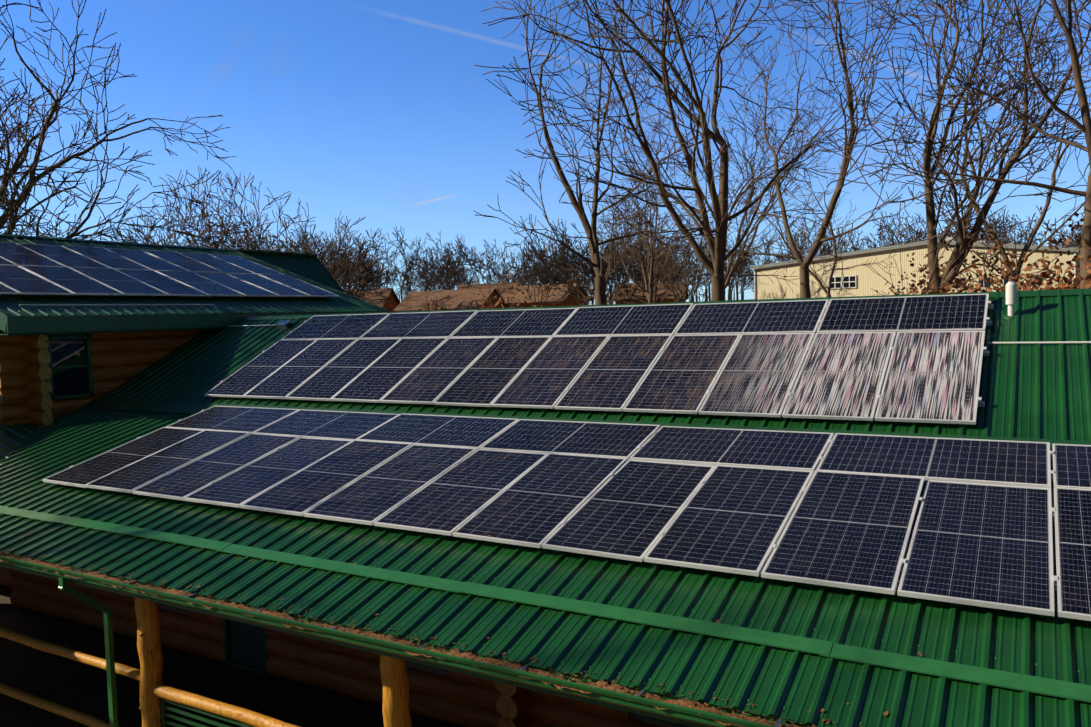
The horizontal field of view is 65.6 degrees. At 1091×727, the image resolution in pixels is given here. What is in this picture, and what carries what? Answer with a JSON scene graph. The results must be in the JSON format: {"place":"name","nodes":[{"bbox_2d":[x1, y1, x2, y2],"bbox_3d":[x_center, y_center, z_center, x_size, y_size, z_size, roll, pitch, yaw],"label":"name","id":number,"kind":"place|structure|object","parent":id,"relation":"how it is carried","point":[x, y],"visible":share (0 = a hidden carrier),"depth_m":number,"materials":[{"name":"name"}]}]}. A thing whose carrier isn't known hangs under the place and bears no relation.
{"place":"outdoors","nodes":[
{"label":"outdoors","id":0,"kind":"place"},
{"bbox_2d":[0,329,206,426],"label":"block log walls","id":1,"kind":"structure","parent":0,"point":[45,379],"depth_m":15.67,"materials":[{"name":"wood"}]},
{"bbox_2d":[0,234,387,335],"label":"roof","id":2,"kind":"structure","parent":1,"relation":"on","point":[309,268],"depth_m":17.83,"materials":[{"name":"metal"}]},
{"bbox_2d":[0,242,338,296],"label":"solar panels","id":3,"kind":"object","parent":2,"relation":"on","point":[33,269],"visible":1,"depth_m":18.91,"materials":[{"name":"glass"}]},
{"bbox_2d":[9,569,689,726],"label":"log wall","id":4,"kind":"structure","parent":0,"point":[465,700],"depth_m":11.26,"materials":[{"name":"wood"}]},
{"bbox_2d":[0,299,753,614],"bbox_3d":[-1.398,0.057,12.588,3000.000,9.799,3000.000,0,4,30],"label":"ground","id":5,"kind":"structure","parent":0,"point":[7,605],"depth_m":17.08,"materials":[{"name":"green plant"}]},
{"bbox_2d":[2,215,48,236],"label":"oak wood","id":6,"kind":"object","parent":5,"relation":"on","point":[27,231],"visible":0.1,"depth_m":113.43,"materials":[{"name":"brown plant"}]},
{"bbox_2d":[40,217,147,241],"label":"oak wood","id":7,"kind":"object","parent":5,"relation":"on","point":[48,234],"visible":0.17,"depth_m":107.91,"materials":[{"name":"brown plant"}]},
{"bbox_2d":[123,218,161,243],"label":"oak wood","id":8,"kind":"object","parent":5,"relation":"on","point":[142,233],"visible":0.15,"depth_m":110.55,"materials":[{"name":"brown plant"}]},
{"bbox_2d":[115,198,217,245],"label":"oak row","id":9,"kind":"object","parent":5,"relation":"on","point":[151,225],"visible":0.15,"depth_m":103.31,"materials":[{"name":"brown plant"}]},
{"bbox_2d":[147,190,230,247],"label":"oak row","id":10,"kind":"object","parent":5,"relation":"on","point":[161,241],"visible":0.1,"depth_m":81.92,"materials":[{"name":"brown plant"}]},
{"bbox_2d":[139,166,245,248],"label":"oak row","id":11,"kind":"object","parent":5,"relation":"on","point":[184,221],"visible":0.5,"depth_m":76.31,"materials":[{"name":"brown plant"}]},
{"bbox_2d":[170,202,257,248],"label":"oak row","id":12,"kind":"object","parent":5,"relation":"on","point":[228,246],"visible":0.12,"depth_m":105.68,"materials":[{"name":"brown plant"}]},
{"bbox_2d":[0,610,445,726],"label":"porch deck","id":13,"kind":"structure","parent":5,"relation":"on","point":[70,683],"depth_m":11.58,"materials":[{"name":"wood"}]},
{"bbox_2d":[0,598,411,726],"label":"porch posts rails","id":14,"kind":"object","parent":13,"relation":"on","point":[156,694],"visible":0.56,"depth_m":9.21,"materials":[{"name":"wood"}]},
{"bbox_2d":[0,567,464,726],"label":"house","id":15,"kind":"structure","parent":5,"relation":"on","point":[5,575],"depth_m":12.29,"materials":[{"name":"wood"}]},
{"bbox_2d":[0,423,36,464],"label":"wing roof","id":16,"kind":"structure","parent":15,"relation":"on","point":[12,437],"depth_m":14.29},
{"bbox_2d":[0,289,1090,726],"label":"roof","id":17,"kind":"structure","parent":15,"relation":"on","point":[784,649],"depth_m":7.43,"materials":[{"name":"metal"}]},
{"bbox_2d":[0,549,862,726],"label":"gutter","id":18,"kind":"object","parent":17,"relation":"attached to","point":[637,702],"depth_m":6.68,"materials":[{"name":"metal"}]},
{"bbox_2d":[117,489,922,715],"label":"roof litter","id":19,"kind":"object","parent":17,"relation":"on","point":[884,713],"visible":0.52,"depth_m":6.30,"materials":[{"name":"brown plant"}]},
{"bbox_2d":[19,282,1090,343],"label":"roof fittings","id":20,"kind":"object","parent":17,"relation":"on","point":[1011,294],"visible":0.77,"depth_m":10.48,"materials":[{"name":"white plastic"}]},
{"bbox_2d":[42,293,1090,620],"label":"solar panels","id":21,"kind":"object","parent":17,"relation":"on","point":[832,509],"visible":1,"depth_m":9.78,"materials":[{"name":"blue glass"}]},
{"bbox_2d":[193,212,287,250],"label":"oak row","id":22,"kind":"object","parent":5,"relation":"on","point":[263,238],"visible":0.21,"depth_m":77.41,"materials":[{"name":"brown plant"}]},
{"bbox_2d":[214,224,274,250],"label":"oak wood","id":23,"kind":"object","parent":5,"relation":"on","point":[230,240],"visible":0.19,"depth_m":126.52,"materials":[{"name":"brown plant"}]},
{"bbox_2d":[192,171,315,251],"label":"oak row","id":24,"kind":"object","parent":5,"relation":"on","point":[245,218],"visible":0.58,"depth_m":82.23,"materials":[{"name":"brown plant"}]},
{"bbox_2d":[270,231,307,252],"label":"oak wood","id":25,"kind":"object","parent":5,"relation":"on","point":[294,243],"visible":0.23,"depth_m":146.45,"materials":[{"name":"brown plant"}]},
{"bbox_2d":[276,233,320,253],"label":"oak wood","id":26,"kind":"object","parent":5,"relation":"on","point":[305,240],"visible":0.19,"depth_m":128.80,"materials":[{"name":"brown plant"}]},
{"bbox_2d":[286,224,326,257],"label":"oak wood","id":27,"kind":"object","parent":5,"relation":"on","point":[310,234],"visible":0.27,"depth_m":168.53,"materials":[{"name":"brown plant"}]},
{"bbox_2d":[272,234,355,269],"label":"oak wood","id":28,"kind":"object","parent":5,"relation":"on","point":[317,248],"visible":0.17,"depth_m":124.48,"materials":[{"name":"brown plant"}]},
{"bbox_2d":[263,235,371,287],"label":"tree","id":29,"kind":"object","parent":5,"relation":"on","point":[298,246],"visible":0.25,"depth_m":116.88,"materials":[{"name":"brown plant"}]},
{"bbox_2d":[281,202,393,310],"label":"tree","id":30,"kind":"object","parent":5,"relation":"on","point":[339,271],"visible":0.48,"depth_m":78.61,"materials":[{"name":"brown plant"}]},
{"bbox_2d":[317,233,365,287],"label":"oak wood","id":31,"kind":"object","parent":5,"relation":"on","point":[327,238],"visible":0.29,"depth_m":174.39,"materials":[{"name":"brown plant"}]},
{"bbox_2d":[322,244,364,293],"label":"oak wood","id":32,"kind":"object","parent":5,"relation":"on","point":[335,269],"visible":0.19,"depth_m":114.10,"materials":[{"name":"brown plant"}]},
{"bbox_2d":[319,256,383,296],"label":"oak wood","id":33,"kind":"object","parent":5,"relation":"on","point":[358,290],"visible":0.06,"depth_m":118.07,"materials":[{"name":"brown plant"}]},
{"bbox_2d":[335,240,375,287],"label":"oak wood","id":34,"kind":"object","parent":5,"relation":"on","point":[354,260],"visible":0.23,"depth_m":162.73,"materials":[{"name":"brown plant"}]},
{"bbox_2d":[329,231,386,297],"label":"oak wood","id":35,"kind":"object","parent":5,"relation":"on","point":[362,272],"visible":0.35,"depth_m":118.05,"materials":[{"name":"brown plant"}]},
{"bbox_2d":[346,246,388,283],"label":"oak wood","id":36,"kind":"object","parent":5,"relation":"on","point":[381,251],"visible":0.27,"depth_m":161.93,"materials":[{"name":"brown plant"}]},
{"bbox_2d":[362,228,401,287],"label":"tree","id":37,"kind":"object","parent":5,"relation":"on","point":[375,245],"visible":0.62,"depth_m":178.21,"materials":[{"name":"brown plant"}]},
{"bbox_2d":[372,264,394,287],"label":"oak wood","id":38,"kind":"object","parent":5,"relation":"on","point":[384,278],"visible":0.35,"depth_m":214.35,"materials":[{"name":"brown plant"}]},
{"bbox_2d":[375,255,430,295],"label":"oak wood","id":39,"kind":"object","parent":5,"relation":"on","point":[391,272],"visible":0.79,"depth_m":202.15,"materials":[{"name":"brown plant"}]},
{"bbox_2d":[394,261,415,290],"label":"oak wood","id":40,"kind":"object","parent":5,"relation":"on","point":[405,276],"visible":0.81,"depth_m":220.19,"materials":[{"name":"brown plant"}]},
{"bbox_2d":[385,237,426,300],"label":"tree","id":41,"kind":"object","parent":5,"relation":"on","point":[419,247],"visible":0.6,"depth_m":219.86,"materials":[{"name":"brown plant"}]},
{"bbox_2d":[384,226,449,290],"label":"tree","id":42,"kind":"object","parent":5,"relation":"on","point":[412,257],"visible":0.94,"depth_m":144.49,"materials":[{"name":"brown plant"}]},
{"bbox_2d":[404,256,438,290],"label":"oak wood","id":43,"kind":"object","parent":5,"relation":"on","point":[423,283],"visible":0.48,"depth_m":210.10,"materials":[{"name":"brown plant"}]},
{"bbox_2d":[405,257,456,290],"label":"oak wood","id":44,"kind":"object","parent":5,"relation":"on","point":[430,274],"visible":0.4,"depth_m":207.35,"materials":[{"name":"brown plant"}]},
{"bbox_2d":[427,249,460,288],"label":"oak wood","id":45,"kind":"object","parent":5,"relation":"on","point":[443,266],"visible":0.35,"depth_m":200.22,"materials":[{"name":"brown plant"}]},
{"bbox_2d":[429,243,460,288],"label":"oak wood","id":46,"kind":"object","parent":5,"relation":"on","point":[444,260],"visible":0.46,"depth_m":198.41,"materials":[{"name":"brown plant"}]},
{"bbox_2d":[419,242,475,289],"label":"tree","id":47,"kind":"object","parent":5,"relation":"on","point":[447,261],"visible":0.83,"depth_m":175.50,"materials":[{"name":"brown plant"}]},
{"bbox_2d":[443,248,474,283],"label":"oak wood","id":48,"kind":"object","parent":5,"relation":"on","point":[462,267],"visible":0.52,"depth_m":202.33,"materials":[{"name":"brown plant"}]},
{"bbox_2d":[448,234,503,283],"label":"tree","id":49,"kind":"object","parent":5,"relation":"on","point":[475,256],"visible":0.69,"depth_m":170.13,"materials":[{"name":"brown plant"}]},
{"bbox_2d":[447,241,509,283],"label":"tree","id":50,"kind":"object","parent":5,"relation":"on","point":[474,271],"visible":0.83,"depth_m":153.46,"materials":[{"name":"brown plant"}]},
{"bbox_2d":[465,250,511,282],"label":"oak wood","id":51,"kind":"object","parent":5,"relation":"on","point":[489,267],"visible":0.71,"depth_m":155.13,"materials":[{"name":"brown plant"}]},
{"bbox_2d":[477,246,510,282],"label":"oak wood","id":52,"kind":"object","parent":5,"relation":"on","point":[493,262],"visible":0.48,"depth_m":220.32,"materials":[{"name":"brown plant"}]},
{"bbox_2d":[507,249,534,282],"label":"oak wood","id":53,"kind":"object","parent":5,"relation":"on","point":[517,264],"visible":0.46,"depth_m":182.88,"materials":[{"name":"brown plant"}]},
{"bbox_2d":[503,247,542,285],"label":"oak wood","id":54,"kind":"object","parent":5,"relation":"on","point":[517,273],"visible":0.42,"depth_m":190.18,"materials":[{"name":"brown plant"}]},
{"bbox_2d":[512,252,563,306],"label":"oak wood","id":55,"kind":"object","parent":5,"relation":"on","point":[540,280],"visible":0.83,"depth_m":131.40,"materials":[{"name":"brown plant"}]},
{"bbox_2d":[512,238,564,284],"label":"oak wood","id":56,"kind":"object","parent":5,"relation":"on","point":[538,248],"visible":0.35,"depth_m":139.31,"materials":[{"name":"brown plant"}]},
{"bbox_2d":[509,214,575,283],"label":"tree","id":57,"kind":"object","parent":5,"relation":"on","point":[545,258],"visible":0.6,"depth_m":138.41,"materials":[{"name":"brown plant"}]},
{"bbox_2d":[525,245,561,284],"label":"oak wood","id":58,"kind":"object","parent":5,"relation":"on","point":[545,276],"visible":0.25,"depth_m":160.50,"materials":[{"name":"brown plant"}]},
{"bbox_2d":[0,0,1090,316],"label":"trees","id":59,"kind":"object","parent":5,"relation":"on","point":[718,236],"visible":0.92,"depth_m":24.86,"materials":[{"name":"brown plant"}]},
{"bbox_2d":[523,238,580,283],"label":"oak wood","id":60,"kind":"object","parent":5,"relation":"on","point":[549,252],"visible":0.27,"depth_m":153.40,"materials":[{"name":"brown plant"}]},
{"bbox_2d":[529,229,594,305],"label":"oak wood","id":61,"kind":"object","parent":5,"relation":"on","point":[560,264],"visible":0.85,"depth_m":129.51,"materials":[{"name":"brown plant"}]},
{"bbox_2d":[541,219,612,304],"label":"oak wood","id":62,"kind":"object","parent":5,"relation":"on","point":[587,257],"visible":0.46,"depth_m":130.98,"materials":[{"name":"brown plant"}]},
{"bbox_2d":[549,235,615,304],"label":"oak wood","id":63,"kind":"object","parent":5,"relation":"on","point":[591,272],"visible":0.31,"depth_m":133.56,"materials":[{"name":"brown plant"}]},
{"bbox_2d":[565,262,636,304],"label":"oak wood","id":64,"kind":"object","parent":5,"relation":"on","point":[623,281],"visible":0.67,"depth_m":128.54,"materials":[{"name":"brown plant"}]},
{"bbox_2d":[582,240,631,304],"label":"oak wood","id":65,"kind":"object","parent":5,"relation":"on","point":[607,274],"visible":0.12,"depth_m":149.18,"materials":[{"name":"brown plant"}]},
{"bbox_2d":[583,231,638,304],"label":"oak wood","id":66,"kind":"object","parent":5,"relation":"on","point":[617,265],"visible":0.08,"depth_m":148.63,"materials":[{"name":"brown plant"}]},
{"bbox_2d":[587,231,639,304],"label":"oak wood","id":67,"kind":"object","parent":5,"relation":"on","point":[613,273],"visible":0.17,"depth_m":146.47,"materials":[{"name":"brown plant"}]},
{"bbox_2d":[565,185,662,305],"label":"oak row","id":68,"kind":"object","parent":5,"relation":"on","point":[608,268],"visible":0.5,"depth_m":86.53,"materials":[{"name":"brown plant"}]},
{"bbox_2d":[600,250,634,303],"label":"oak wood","id":69,"kind":"object","parent":5,"relation":"on","point":[620,276],"visible":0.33,"depth_m":128.40,"materials":[{"name":"brown plant"}]},
{"bbox_2d":[609,233,668,303],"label":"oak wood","id":70,"kind":"object","parent":5,"relation":"on","point":[631,272],"visible":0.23,"depth_m":133.29,"materials":[{"name":"brown plant"}]},
{"bbox_2d":[602,220,678,298],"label":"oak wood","id":71,"kind":"object","parent":5,"relation":"on","point":[636,277],"visible":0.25,"depth_m":128.23,"materials":[{"name":"brown plant"}]},
{"bbox_2d":[613,247,691,302],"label":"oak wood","id":72,"kind":"object","parent":5,"relation":"on","point":[658,298],"visible":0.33,"depth_m":132.23,"materials":[{"name":"brown plant"}]},
{"bbox_2d":[627,240,687,302],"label":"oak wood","id":73,"kind":"object","parent":5,"relation":"on","point":[657,270],"visible":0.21,"depth_m":130.52,"materials":[{"name":"brown plant"}]},
{"bbox_2d":[631,229,697,302],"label":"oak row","id":74,"kind":"object","parent":5,"relation":"on","point":[667,293],"visible":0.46,"depth_m":101.21,"materials":[{"name":"brown plant"}]},
{"bbox_2d":[633,223,711,301],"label":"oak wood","id":75,"kind":"object","parent":5,"relation":"on","point":[701,242],"visible":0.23,"depth_m":119.47,"materials":[{"name":"brown plant"}]},
{"bbox_2d":[623,198,738,301],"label":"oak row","id":76,"kind":"object","parent":5,"relation":"on","point":[683,293],"visible":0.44,"depth_m":98.89,"materials":[{"name":"brown plant"}]},
{"bbox_2d":[654,243,710,301],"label":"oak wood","id":77,"kind":"object","parent":5,"relation":"on","point":[685,279],"visible":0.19,"depth_m":118.39,"materials":[{"name":"brown plant"}]},
{"bbox_2d":[668,244,710,301],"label":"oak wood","id":78,"kind":"object","parent":5,"relation":"on","point":[692,267],"visible":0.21,"depth_m":134.71,"materials":[{"name":"brown plant"}]},
{"bbox_2d":[345,237,1079,311],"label":"buildings","id":79,"kind":"structure","parent":5,"relation":"on","point":[863,281],"depth_m":95.77,"materials":[{"name":"beige"}]},
{"bbox_2d":[724,239,758,300],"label":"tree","id":80,"kind":"object","parent":5,"relation":"on","point":[737,268],"visible":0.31,"depth_m":152.57,"materials":[{"name":"brown plant"}]},
{"bbox_2d":[728,244,760,300],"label":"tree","id":81,"kind":"object","parent":5,"relation":"on","point":[746,272],"visible":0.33,"depth_m":171.58,"materials":[{"name":"brown plant"}]},
{"bbox_2d":[728,244,760,299],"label":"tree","id":82,"kind":"object","parent":5,"relation":"on","point":[742,265],"visible":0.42,"depth_m":160.52,"materials":[{"name":"brown plant"}]},
{"bbox_2d":[402,218,1090,310],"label":"young trees","id":83,"kind":"object","parent":5,"relation":"on","point":[934,268],"visible":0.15,"depth_m":24.66,"materials":[{"name":"brown plant"}]},
{"bbox_2d":[741,265,754,299],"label":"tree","id":84,"kind":"object","parent":5,"relation":"on","point":[750,280],"visible":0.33,"depth_m":280.14,"materials":[{"name":"brown plant"}]},
{"bbox_2d":[418,207,1090,310],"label":"dry leaves","id":85,"kind":"object","parent":5,"relation":"on","point":[1067,284],"visible":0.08,"depth_m":23.05,"materials":[{"name":"brown plant"}]},
{"bbox_2d":[747,234,830,263],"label":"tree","id":86,"kind":"object","parent":5,"relation":"on","point":[819,254],"visible":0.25,"depth_m":140.08,"materials":[{"name":"brown plant"}]},
{"bbox_2d":[776,232,815,260],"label":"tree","id":87,"kind":"object","parent":5,"relation":"on","point":[788,249],"visible":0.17,"depth_m":149.05,"materials":[{"name":"brown plant"}]},
{"bbox_2d":[775,214,829,259],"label":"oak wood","id":88,"kind":"object","parent":5,"relation":"on","point":[801,237],"visible":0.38,"depth_m":148.45,"materials":[{"name":"brown plant"}]},
{"bbox_2d":[791,225,853,254],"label":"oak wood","id":89,"kind":"object","parent":5,"relation":"on","point":[821,243],"visible":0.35,"depth_m":147.26,"materials":[{"name":"brown plant"}]},
{"bbox_2d":[806,238,863,256],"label":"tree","id":90,"kind":"object","parent":5,"relation":"on","point":[831,251],"visible":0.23,"depth_m":134.59,"materials":[{"name":"brown plant"}]},
{"bbox_2d":[819,226,863,251],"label":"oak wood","id":91,"kind":"object","parent":5,"relation":"on","point":[857,241],"visible":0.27,"depth_m":157.13,"materials":[{"name":"brown plant"}]},
{"bbox_2d":[829,237,864,252],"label":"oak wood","id":92,"kind":"object","parent":5,"relation":"on","point":[854,248],"visible":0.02,"depth_m":144.16,"materials":[{"name":"brown plant"}]},
{"bbox_2d":[838,228,889,251],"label":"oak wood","id":93,"kind":"object","parent":5,"relation":"on","point":[879,238],"visible":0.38,"depth_m":165.12,"materials":[{"name":"brown plant"}]},
{"bbox_2d":[864,220,910,247],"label":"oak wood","id":94,"kind":"object","parent":5,"relation":"on","point":[891,235],"visible":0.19,"depth_m":171.58,"materials":[{"name":"brown plant"}]},
{"bbox_2d":[871,209,936,245],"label":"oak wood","id":95,"kind":"object","parent":5,"relation":"on","point":[887,232],"visible":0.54,"depth_m":133.88,"materials":[{"name":"brown plant"}]},
{"bbox_2d":[881,212,937,243],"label":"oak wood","id":96,"kind":"object","parent":5,"relation":"on","point":[908,240],"visible":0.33,"depth_m":154.03,"materials":[{"name":"brown plant"}]},
{"bbox_2d":[894,216,957,240],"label":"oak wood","id":97,"kind":"object","parent":5,"relation":"on","point":[912,229],"visible":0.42,"depth_m":134.20,"materials":[{"name":"brown plant"}]},
{"bbox_2d":[915,211,974,241],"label":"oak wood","id":98,"kind":"object","parent":5,"relation":"on","point":[955,233],"visible":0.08,"depth_m":130.69,"materials":[{"name":"brown plant"}]},
{"bbox_2d":[952,209,1013,240],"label":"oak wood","id":99,"kind":"object","parent":5,"relation":"on","point":[998,214],"visible":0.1,"depth_m":148.76,"materials":[{"name":"brown plant"}]},
{"bbox_2d":[967,214,1029,243],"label":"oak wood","id":100,"kind":"object","parent":5,"relation":"on","point":[987,236],"visible":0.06,"depth_m":119.64,"materials":[{"name":"brown plant"}]},
{"bbox_2d":[982,207,1027,243],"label":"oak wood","id":101,"kind":"object","parent":5,"relation":"on","point":[992,216],"visible":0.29,"depth_m":140.73,"materials":[{"name":"brown plant"}]},
{"bbox_2d":[989,213,1034,243],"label":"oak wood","id":102,"kind":"object","parent":5,"relation":"on","point":[1014,226],"visible":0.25,"depth_m":161.14,"materials":[{"name":"brown plant"}]},
{"bbox_2d":[1010,221,1043,244],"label":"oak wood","id":103,"kind":"object","parent":5,"relation":"on","point":[1024,235],"visible":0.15,"depth_m":222.04,"materials":[{"name":"brown plant"}]},
{"bbox_2d":[1032,205,1084,247],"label":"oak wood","id":104,"kind":"object","parent":5,"relation":"on","point":[1047,228],"visible":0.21,"depth_m":117.68,"materials":[{"name":"brown plant"}]},
{"bbox_2d":[0,0,1090,304],"label":"sky","id":105,"kind":"structure","parent":0,"point":[382,112],"materials":[{"name":"blue"}]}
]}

